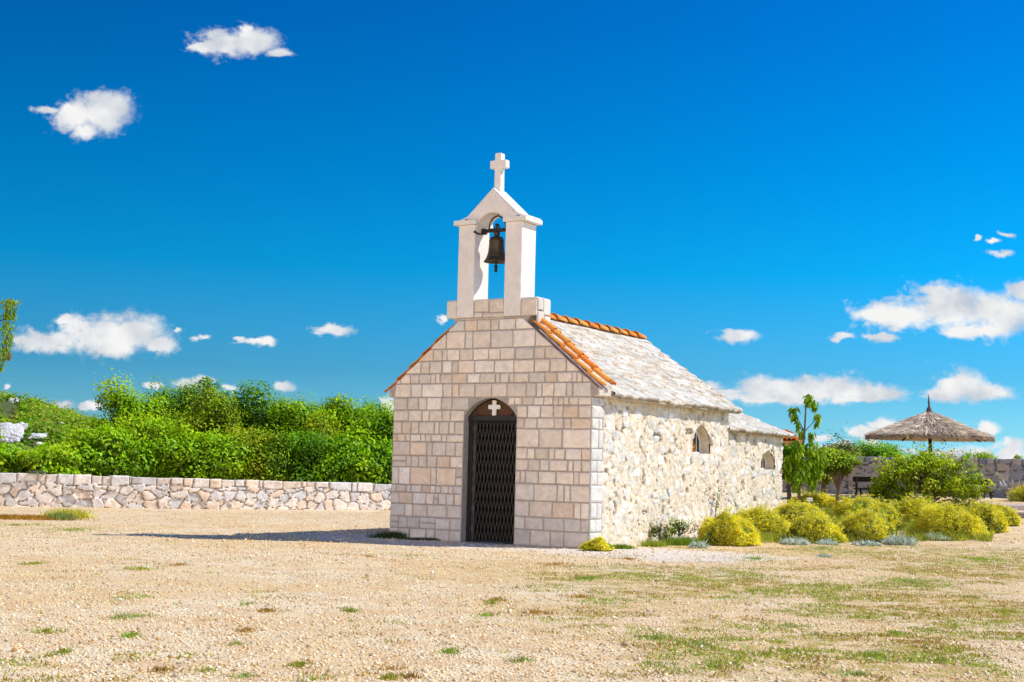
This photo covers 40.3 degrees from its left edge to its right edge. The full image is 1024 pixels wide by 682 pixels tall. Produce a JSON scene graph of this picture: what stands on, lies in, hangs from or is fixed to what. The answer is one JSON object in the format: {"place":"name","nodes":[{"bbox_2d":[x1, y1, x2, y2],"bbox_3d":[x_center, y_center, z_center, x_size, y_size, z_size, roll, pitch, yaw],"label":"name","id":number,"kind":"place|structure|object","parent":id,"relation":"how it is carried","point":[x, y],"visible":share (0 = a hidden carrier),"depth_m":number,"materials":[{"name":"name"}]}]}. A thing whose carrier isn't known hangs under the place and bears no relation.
{"place":"outdoors","nodes":[
{"label":"outdoors","id":0,"kind":"place"},
{"bbox_2d":[0,401,73,454],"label":"hill","id":1,"kind":"structure","parent":0,"point":[7,406],"depth_m":100.88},
{"bbox_2d":[0,422,27,442],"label":"rock outcrop","id":2,"kind":"object","parent":1,"relation":"on","point":[15,432],"visible":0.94,"depth_m":83.70,"materials":[{"name":"stone"}]},
{"bbox_2d":[8,397,24,402],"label":"rock outcrop","id":3,"kind":"object","parent":1,"relation":"on","point":[12,399],"visible":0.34,"depth_m":117.84,"materials":[{"name":"stone"}]},
{"bbox_2d":[0,391,116,453],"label":"scrub","id":4,"kind":"object","parent":1,"relation":"on","point":[43,413],"visible":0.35,"depth_m":98.58,"materials":[{"name":"green plant"}]},
{"bbox_2d":[28,433,47,438],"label":"rock outcrop","id":5,"kind":"object","parent":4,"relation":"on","point":[39,435],"visible":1,"depth_m":83.66,"materials":[{"name":"stone"}]},
{"bbox_2d":[0,492,1023,681],"bbox_3d":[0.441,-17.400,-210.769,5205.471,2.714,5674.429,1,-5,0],"label":"ground","id":6,"kind":"structure","parent":0,"point":[750,676],"depth_m":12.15,"materials":[{"name":"beige gravel"}]},
{"bbox_2d":[0,428,14,451],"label":"broadleaf tree","id":7,"kind":"object","parent":6,"relation":"on","point":[2,436],"visible":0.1,"depth_m":37.87,"materials":[{"name":"green plant"}]},
{"bbox_2d":[0,298,21,372],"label":"weeping tree","id":8,"kind":"object","parent":6,"relation":"on","point":[5,352],"visible":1,"depth_m":24.12,"materials":[{"name":"green plant"}]},
{"bbox_2d":[0,440,85,474],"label":"broadleaf tree","id":9,"kind":"object","parent":6,"relation":"on","point":[48,461],"visible":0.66,"depth_m":36.34,"materials":[{"name":"green plant"}]},
{"bbox_2d":[0,513,98,520],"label":"dry weeds","id":10,"kind":"object","parent":6,"relation":"on","point":[20,517],"visible":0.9,"depth_m":25.29,"materials":[{"name":"brown plant"}]},
{"bbox_2d":[44,511,77,520],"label":"green weeds","id":11,"kind":"object","parent":6,"relation":"on","point":[56,515],"visible":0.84,"depth_m":25.40,"materials":[{"name":"green plant"}]},
{"bbox_2d":[39,505,100,518],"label":"yellow weeds","id":12,"kind":"object","parent":6,"relation":"on","point":[84,515],"visible":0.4,"depth_m":26.44,"materials":[{"name":"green plant"}]},
{"bbox_2d":[59,417,165,477],"bbox_3d":[-11.208,3.303,38.372,3.063,2.423,2.555,4,-6,-26],"label":"broadleaf tree","id":13,"kind":"object","parent":6,"relation":"on","point":[96,450],"visible":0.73,"depth_m":37.91,"materials":[{"name":"green plant"}]},
{"bbox_2d":[81,367,171,434],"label":"broadleaf tree","id":14,"kind":"object","parent":6,"relation":"on","point":[124,401],"visible":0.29,"depth_m":43.10,"materials":[{"name":"green plant"}]},
{"bbox_2d":[98,408,202,477],"bbox_3d":[-10.396,3.312,39.907,3.473,2.724,3.255,1,-5,0],"label":"broadleaf tree","id":15,"kind":"object","parent":6,"relation":"on","point":[146,433],"visible":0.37,"depth_m":39.41,"materials":[{"name":"green plant"}]},
{"bbox_2d":[141,389,190,437],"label":"broadleaf tree","id":16,"kind":"object","parent":6,"relation":"on","point":[162,399],"visible":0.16,"depth_m":43.86,"materials":[{"name":"green plant"}]},
{"bbox_2d":[139,373,229,435],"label":"broadleaf tree","id":17,"kind":"object","parent":6,"relation":"on","point":[207,381],"visible":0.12,"depth_m":44.71,"materials":[{"name":"green plant"}]},
{"bbox_2d":[133,427,256,479],"bbox_3d":[-8.976,3.554,39.398,3.557,2.220,2.656,1,-5,0],"label":"broadleaf tree","id":18,"kind":"object","parent":6,"relation":"on","point":[206,450],"visible":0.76,"depth_m":38.81,"materials":[{"name":"green plant"}]},
{"bbox_2d":[0,473,390,509],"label":"stone wall","id":19,"kind":"structure","parent":6,"relation":"on","point":[52,490],"depth_m":33.06,"materials":[{"name":"beige stone"}]},
{"bbox_2d":[29,471,46,472],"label":"slate slab","id":20,"kind":"structure","parent":19,"relation":"on","point":[37,472],"depth_m":31.79,"materials":[{"name":"stone"}]},
{"bbox_2d":[166,385,252,441],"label":"broadleaf tree","id":21,"kind":"object","parent":6,"relation":"on","point":[209,417],"visible":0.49,"depth_m":42.64,"materials":[{"name":"green plant"}]},
{"bbox_2d":[209,380,265,479],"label":"broadleaf tree","id":22,"kind":"object","parent":6,"relation":"on","point":[239,407],"visible":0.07,"depth_m":44.31,"materials":[{"name":"green plant"}]},
{"bbox_2d":[201,423,305,481],"bbox_3d":[-7.651,3.566,40.350,3.650,2.438,2.726,1,-5,0],"label":"broadleaf tree","id":23,"kind":"object","parent":6,"relation":"on","point":[255,441],"visible":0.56,"depth_m":39.77,"materials":[{"name":"green plant"}]},
{"bbox_2d":[227,378,294,475],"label":"broadleaf tree","id":24,"kind":"object","parent":6,"relation":"on","point":[255,408],"visible":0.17,"depth_m":44.04,"materials":[{"name":"green plant"}]},
{"bbox_2d":[243,389,333,470],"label":"broadleaf tree","id":25,"kind":"object","parent":6,"relation":"on","point":[277,415],"visible":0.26,"depth_m":43.33,"materials":[{"name":"green plant"}]},
{"bbox_2d":[255,424,348,481],"bbox_3d":[-6.107,3.612,40.537,3.058,2.458,2.825,7,-7,-44],"label":"broadleaf tree","id":26,"kind":"object","parent":6,"relation":"on","point":[302,446],"visible":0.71,"depth_m":39.84,"materials":[{"name":"green plant"}]},
{"bbox_2d":[270,403,350,439],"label":"broadleaf tree","id":27,"kind":"object","parent":6,"relation":"on","point":[308,416],"visible":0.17,"depth_m":43.16,"materials":[{"name":"green plant"}]},
{"bbox_2d":[296,407,349,443],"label":"broadleaf tree","id":28,"kind":"object","parent":6,"relation":"on","point":[308,426],"visible":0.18,"depth_m":41.77,"materials":[{"name":"green plant"}]},
{"bbox_2d":[303,392,357,429],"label":"broadleaf tree","id":29,"kind":"object","parent":6,"relation":"on","point":[327,402],"visible":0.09,"depth_m":44.53,"materials":[{"name":"green plant"}]},
{"bbox_2d":[298,426,391,483],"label":"broadleaf tree","id":30,"kind":"object","parent":6,"relation":"on","point":[352,454],"visible":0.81,"depth_m":40.20,"materials":[{"name":"green plant"}]},
{"bbox_2d":[323,393,377,439],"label":"broadleaf tree","id":31,"kind":"object","parent":6,"relation":"on","point":[347,414],"visible":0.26,"depth_m":44.09,"materials":[{"name":"green plant"}]},
{"bbox_2d":[351,395,389,436],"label":"broadleaf tree","id":32,"kind":"object","parent":6,"relation":"on","point":[377,409],"visible":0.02,"depth_m":45.59,"materials":[{"name":"green plant"}]},
{"bbox_2d":[348,395,393,450],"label":"broadleaf tree","id":33,"kind":"object","parent":6,"relation":"on","point":[381,425],"visible":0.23,"depth_m":42.40,"materials":[{"name":"green plant"}]},
{"bbox_2d":[358,435,392,483],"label":"broadleaf tree","id":34,"kind":"object","parent":6,"relation":"on","point":[385,454],"visible":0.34,"depth_m":40.91,"materials":[{"name":"green plant"}]},
{"bbox_2d":[365,529,409,538],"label":"grass tuft","id":35,"kind":"object","parent":6,"relation":"on","point":[390,534],"visible":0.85,"depth_m":22.09,"materials":[{"name":"green plant"}]},
{"bbox_2d":[379,536,479,541],"bbox_3d":[-1.337,3.082,21.817,1.672,0.086,0.164,1,-5,0],"label":"grass strip","id":36,"kind":"object","parent":6,"relation":"on","point":[422,539],"depth_m":21.79,"materials":[{"name":"green plant"}]},
{"bbox_2d":[384,153,793,548],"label":"chapel","id":37,"kind":"structure","parent":6,"relation":"on","point":[523,416],"depth_m":21.82,"materials":[{"name":"stone"}]},
{"bbox_2d":[474,214,505,272],"bbox_3d":[-0.259,-1.585,21.970,0.613,1.020,0.396,0,-5,18],"label":"church bell","id":38,"kind":"object","parent":37,"relation":"hanging from","point":[496,254],"visible":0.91,"depth_m":21.88,"materials":[{"name":"brown metal"}]},
{"bbox_2d":[473,421,516,543],"bbox_3d":[-0.162,2.004,21.756,1.151,2.350,0.030,-2,-6,31],"label":"door","id":39,"kind":"structure","parent":37,"relation":"in","point":[482,423],"depth_m":21.78,"materials":[{"name":"black metal"}]},
{"bbox_2d":[693,430,700,452],"bbox_3d":[3.126,1.701,24.159,0.057,0.483,0.707,-2,-6,31],"label":"window","id":40,"kind":"structure","parent":37,"relation":"in","point":[697,443],"depth_m":24.35,"materials":[{"name":"white paint"}]},
{"bbox_2d":[715,486,721,516],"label":"climbing shoot","id":41,"kind":"object","parent":37,"relation":"attached to","point":[716,507],"visible":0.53,"depth_m":24.38,"materials":[{"name":"green plant"}]},
{"bbox_2d":[761,455,765,468],"bbox_3d":[4.827,2.316,27.184,0.057,0.363,0.698,-2,-6,31],"label":"window","id":42,"kind":"structure","parent":37,"relation":"in","point":[763,462],"depth_m":27.40,"materials":[{"name":"grey glass"}]},
{"bbox_2d":[578,535,615,550],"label":"yellow bush","id":43,"kind":"object","parent":6,"relation":"on","point":[598,544],"visible":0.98,"depth_m":20.09,"materials":[{"name":"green plant"}]},
{"bbox_2d":[612,543,637,548],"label":"grass tuft","id":44,"kind":"object","parent":6,"relation":"on","point":[620,546],"visible":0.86,"depth_m":20.73,"materials":[{"name":"green plant"}]},
{"bbox_2d":[635,537,673,546],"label":"grass tuft","id":45,"kind":"object","parent":6,"relation":"on","point":[653,543],"visible":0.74,"depth_m":21.56,"materials":[{"name":"green plant"}]},
{"bbox_2d":[649,521,670,539],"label":"shrub","id":46,"kind":"object","parent":6,"relation":"on","point":[655,530],"visible":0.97,"depth_m":22.19,"materials":[{"name":"green plant"}]},
{"bbox_2d":[651,534,709,545],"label":"grass tuft","id":47,"kind":"object","parent":6,"relation":"on","point":[688,540],"visible":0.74,"depth_m":22.09,"materials":[{"name":"green plant"}]},
{"bbox_2d":[666,517,697,536],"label":"shrub","id":48,"kind":"object","parent":6,"relation":"on","point":[677,526],"visible":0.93,"depth_m":22.68,"materials":[{"name":"green plant"}]},
{"bbox_2d":[687,538,709,547],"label":"silver plant","id":49,"kind":"object","parent":6,"relation":"on","point":[694,544],"visible":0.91,"depth_m":21.45,"materials":[{"name":"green plant"}]},
{"bbox_2d":[692,506,762,546],"bbox_3d":[3.459,3.056,22.514,1.120,0.809,0.956,1,-5,0],"label":"yellow bush","id":50,"kind":"object","parent":6,"relation":"on","point":[726,528],"visible":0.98,"depth_m":22.29,"materials":[{"name":"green plant"}]},
{"bbox_2d":[734,501,792,533],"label":"yellow bush","id":51,"kind":"object","parent":6,"relation":"on","point":[768,520],"visible":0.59,"depth_m":24.55,"materials":[{"name":"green plant"}]},
{"bbox_2d":[781,429,801,445],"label":"house","id":52,"kind":"structure","parent":6,"relation":"on","point":[786,440],"depth_m":61.97,"materials":[{"name":"tile"}]},
{"bbox_2d":[781,440,805,503],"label":"tree","id":53,"kind":"object","parent":6,"relation":"on","point":[786,450],"visible":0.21,"depth_m":30.70,"materials":[{"name":"green plant"}]},
{"bbox_2d":[778,535,811,544],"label":"silver plant","id":54,"kind":"object","parent":6,"relation":"on","point":[793,541],"visible":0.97,"depth_m":22.68,"materials":[{"name":"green plant"}]},
{"bbox_2d":[771,496,827,521],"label":"yellow bush","id":55,"kind":"object","parent":6,"relation":"on","point":[790,509],"visible":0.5,"depth_m":26.90,"materials":[{"name":"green plant"}]},
{"bbox_2d":[782,393,827,502],"bbox_3d":[6.064,2.368,28.912,0.964,2.575,0.514,1,-5,0],"label":"sapling","id":56,"kind":"object","parent":6,"relation":"on","point":[801,475],"visible":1,"depth_m":28.89,"materials":[{"name":"green plant"}]},
{"bbox_2d":[786,489,835,507],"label":"yellow bush","id":57,"kind":"object","parent":6,"relation":"on","point":[826,499],"visible":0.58,"depth_m":30.04,"materials":[{"name":"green plant"}]},
{"bbox_2d":[784,508,847,542],"bbox_3d":[5.082,3.164,23.505,1.068,0.735,0.993,1,-5,0],"label":"yellow bush","id":58,"kind":"object","parent":6,"relation":"on","point":[809,525],"visible":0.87,"depth_m":23.28,"materials":[{"name":"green plant"}]},
{"bbox_2d":[782,473,852,493],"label":"stone wall","id":59,"kind":"structure","parent":6,"relation":"on","point":[831,489],"depth_m":36.29,"materials":[{"name":"grey stone"}]},
{"bbox_2d":[816,553,833,556],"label":"silver plant","id":60,"kind":"object","parent":6,"relation":"on","point":[824,555],"visible":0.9,"depth_m":19.96,"materials":[{"name":"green plant"}]},
{"bbox_2d":[815,537,839,544],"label":"silver plant","id":61,"kind":"object","parent":6,"relation":"on","point":[826,541],"visible":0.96,"depth_m":22.80,"materials":[{"name":"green plant"}]},
{"bbox_2d":[810,445,845,494],"bbox_3d":[7.387,3.118,32.844,1.054,1.363,1.224,1,-5,0],"label":"tree","id":62,"kind":"object","parent":6,"relation":"on","point":[825,481],"visible":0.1,"depth_m":32.76,"materials":[{"name":"green plant"}]},
{"bbox_2d":[813,446,866,505],"bbox_3d":[6.888,2.950,29.814,1.275,1.458,1.138,1,-5,0],"label":"tree","id":63,"kind":"object","parent":6,"relation":"on","point":[833,465],"visible":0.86,"depth_m":29.75,"materials":[{"name":"green plant"}]},
{"bbox_2d":[817,422,862,456],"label":"hedge bush","id":64,"kind":"object","parent":6,"relation":"on","point":[844,447],"visible":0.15,"depth_m":38.72,"materials":[{"name":"green plant"}]},
{"bbox_2d":[828,492,882,517],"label":"yellow bush","id":65,"kind":"object","parent":6,"relation":"on","point":[847,504],"visible":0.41,"depth_m":27.67,"materials":[{"name":"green plant"}]},
{"bbox_2d":[850,539,882,545],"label":"silver plant","id":66,"kind":"object","parent":6,"relation":"on","point":[866,543],"visible":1,"depth_m":22.73,"materials":[{"name":"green plant"}]},
{"bbox_2d":[836,504,898,541],"bbox_3d":[6.067,3.149,23.913,1.193,0.806,1.084,1,-5,0],"label":"yellow bush","id":67,"kind":"object","parent":6,"relation":"on","point":[868,524],"visible":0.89,"depth_m":23.68,"materials":[{"name":"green plant"}]},
{"bbox_2d":[844,437,890,457],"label":"hedge bush","id":68,"kind":"object","parent":6,"relation":"on","point":[873,450],"visible":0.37,"depth_m":39.68,"materials":[{"name":"green plant"}]},
{"bbox_2d":[853,476,891,496],"bbox_3d":[9.069,3.679,35.059,0.911,0.533,0.630,1,-5,0],"label":"garden bench","id":69,"kind":"object","parent":6,"relation":"on","point":[856,479],"visible":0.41,"depth_m":35.28,"materials":[{"name":"brown wood"}]},
{"bbox_2d":[849,498,906,530],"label":"yellow bush","id":70,"kind":"object","parent":6,"relation":"on","point":[893,517],"visible":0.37,"depth_m":25.65,"materials":[{"name":"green plant"}]},
{"bbox_2d":[758,499,997,542],"bbox_3d":[7.190,3.413,27.199,4.326,0.755,10.118,0,-6,19],"label":"bed ground cover","id":71,"kind":"object","parent":6,"relation":"on","point":[776,536],"visible":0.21,"depth_m":24.11,"materials":[{"name":"green plant"}]},
{"bbox_2d":[867,459,912,504],"bbox_3d":[7.894,3.097,29.485,1.021,1.203,1.043,1,-5,0],"label":"green bush","id":72,"kind":"object","parent":6,"relation":"on","point":[873,491],"visible":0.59,"depth_m":29.32,"materials":[{"name":"green plant"}]},
{"bbox_2d":[878,440,916,457],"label":"hedge bush","id":73,"kind":"object","parent":6,"relation":"on","point":[893,450],"visible":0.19,"depth_m":40.22,"materials":[{"name":"green plant"}]},
{"bbox_2d":[882,530,918,544],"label":"silver plant","id":74,"kind":"object","parent":6,"relation":"on","point":[899,540],"visible":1,"depth_m":23.01,"materials":[{"name":"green plant"}]},
{"bbox_2d":[886,491,938,521],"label":"yellow bush","id":75,"kind":"object","parent":6,"relation":"on","point":[909,508],"visible":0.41,"depth_m":27.20,"materials":[{"name":"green plant"}]},
{"bbox_2d":[864,395,996,458],"bbox_3d":[10.129,2.620,33.940,3.187,2.624,3.175,1,-5,0],"label":"thatched parasol","id":76,"kind":"object","parent":6,"relation":"on","point":[929,424],"visible":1,"depth_m":33.30,"materials":[{"name":"wicker"}]},
{"bbox_2d":[870,431,997,507],"bbox_3d":[8.731,2.714,29.112,2.475,1.993,1.707,1,-5,0],"label":"green bush","id":77,"kind":"object","parent":6,"relation":"on","point":[926,467],"visible":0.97,"depth_m":28.86,"materials":[{"name":"green plant"}]},
{"bbox_2d":[848,456,1023,497],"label":"stone wall","id":78,"kind":"structure","parent":6,"relation":"on","point":[1009,469],"depth_m":36.22,"materials":[{"name":"grey stone"}]},
{"bbox_2d":[912,405,960,457],"bbox_3d":[11.823,3.146,38.885,1.228,2.690,1.494,6,-7,-43],"label":"hedge bush","id":79,"kind":"object","parent":6,"relation":"on","point":[937,451],"visible":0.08,"depth_m":38.77,"materials":[{"name":"green plant"}]},
{"bbox_2d":[922,531,950,540],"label":"silver plant","id":80,"kind":"object","parent":6,"relation":"on","point":[934,535],"visible":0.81,"depth_m":23.97,"materials":[{"name":"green plant"}]},
{"bbox_2d":[911,499,993,537],"bbox_3d":[7.806,3.228,24.849,1.454,0.850,1.070,1,-5,0],"label":"yellow bush","id":81,"kind":"object","parent":6,"relation":"on","point":[941,518],"visible":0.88,"depth_m":24.58,"materials":[{"name":"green plant"}]},
{"bbox_2d":[957,450,997,458],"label":"hedge bush","id":82,"kind":"object","parent":6,"relation":"on","point":[982,455],"visible":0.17,"depth_m":39.74,"materials":[{"name":"green plant"}]},
{"bbox_2d":[965,499,1011,532],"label":"yellow bush","id":83,"kind":"object","parent":6,"relation":"on","point":[994,518],"visible":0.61,"depth_m":25.71,"materials":[{"name":"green plant"}]},
{"bbox_2d":[996,500,1021,526],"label":"yellow bush","id":84,"kind":"object","parent":6,"relation":"on","point":[1014,517],"visible":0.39,"depth_m":27.01,"materials":[{"name":"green plant"}]},
{"bbox_2d":[1006,484,1023,501],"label":"yellow bush","id":85,"kind":"object","parent":6,"relation":"on","point":[1019,490],"visible":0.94,"depth_m":33.72,"materials":[{"name":"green plant"}]},
{"bbox_2d":[1017,512,1023,517],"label":"kerb stone","id":86,"kind":"object","parent":6,"relation":"on","point":[1021,514],"visible":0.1,"depth_m":28.73,"materials":[{"name":"grey stone"}]},
{"bbox_2d":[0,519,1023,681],"bbox_3d":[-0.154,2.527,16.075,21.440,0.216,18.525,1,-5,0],"label":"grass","id":87,"kind":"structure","parent":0,"point":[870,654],"depth_m":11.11,"materials":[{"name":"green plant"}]},
{"bbox_2d":[0,0,1023,458],"label":"sky","id":88,"kind":"structure","parent":0,"point":[788,200],"materials":[{"name":"blue"}]},
{"bbox_2d":[974,503,1023,509],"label":"paved terrace","id":89,"kind":"structure","parent":0,"point":[1019,506],"depth_m":30.53,"materials":[{"name":"stone"}]},
{"bbox_2d":[966,479,993,498],"bbox_3d":[11.728,3.746,35.059,0.576,0.533,0.630,1,-5,0],"label":"garden bench","id":90,"kind":"object","parent":89,"relation":"on","point":[990,493],"visible":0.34,"depth_m":35.27,"materials":[{"name":"brown wood"}]},
{"bbox_2d":[999,479,1021,500],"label":"plume grass","id":91,"kind":"object","parent":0,"point":[1008,490],"depth_m":33.41,"materials":[{"name":"green plant"}]}
]}

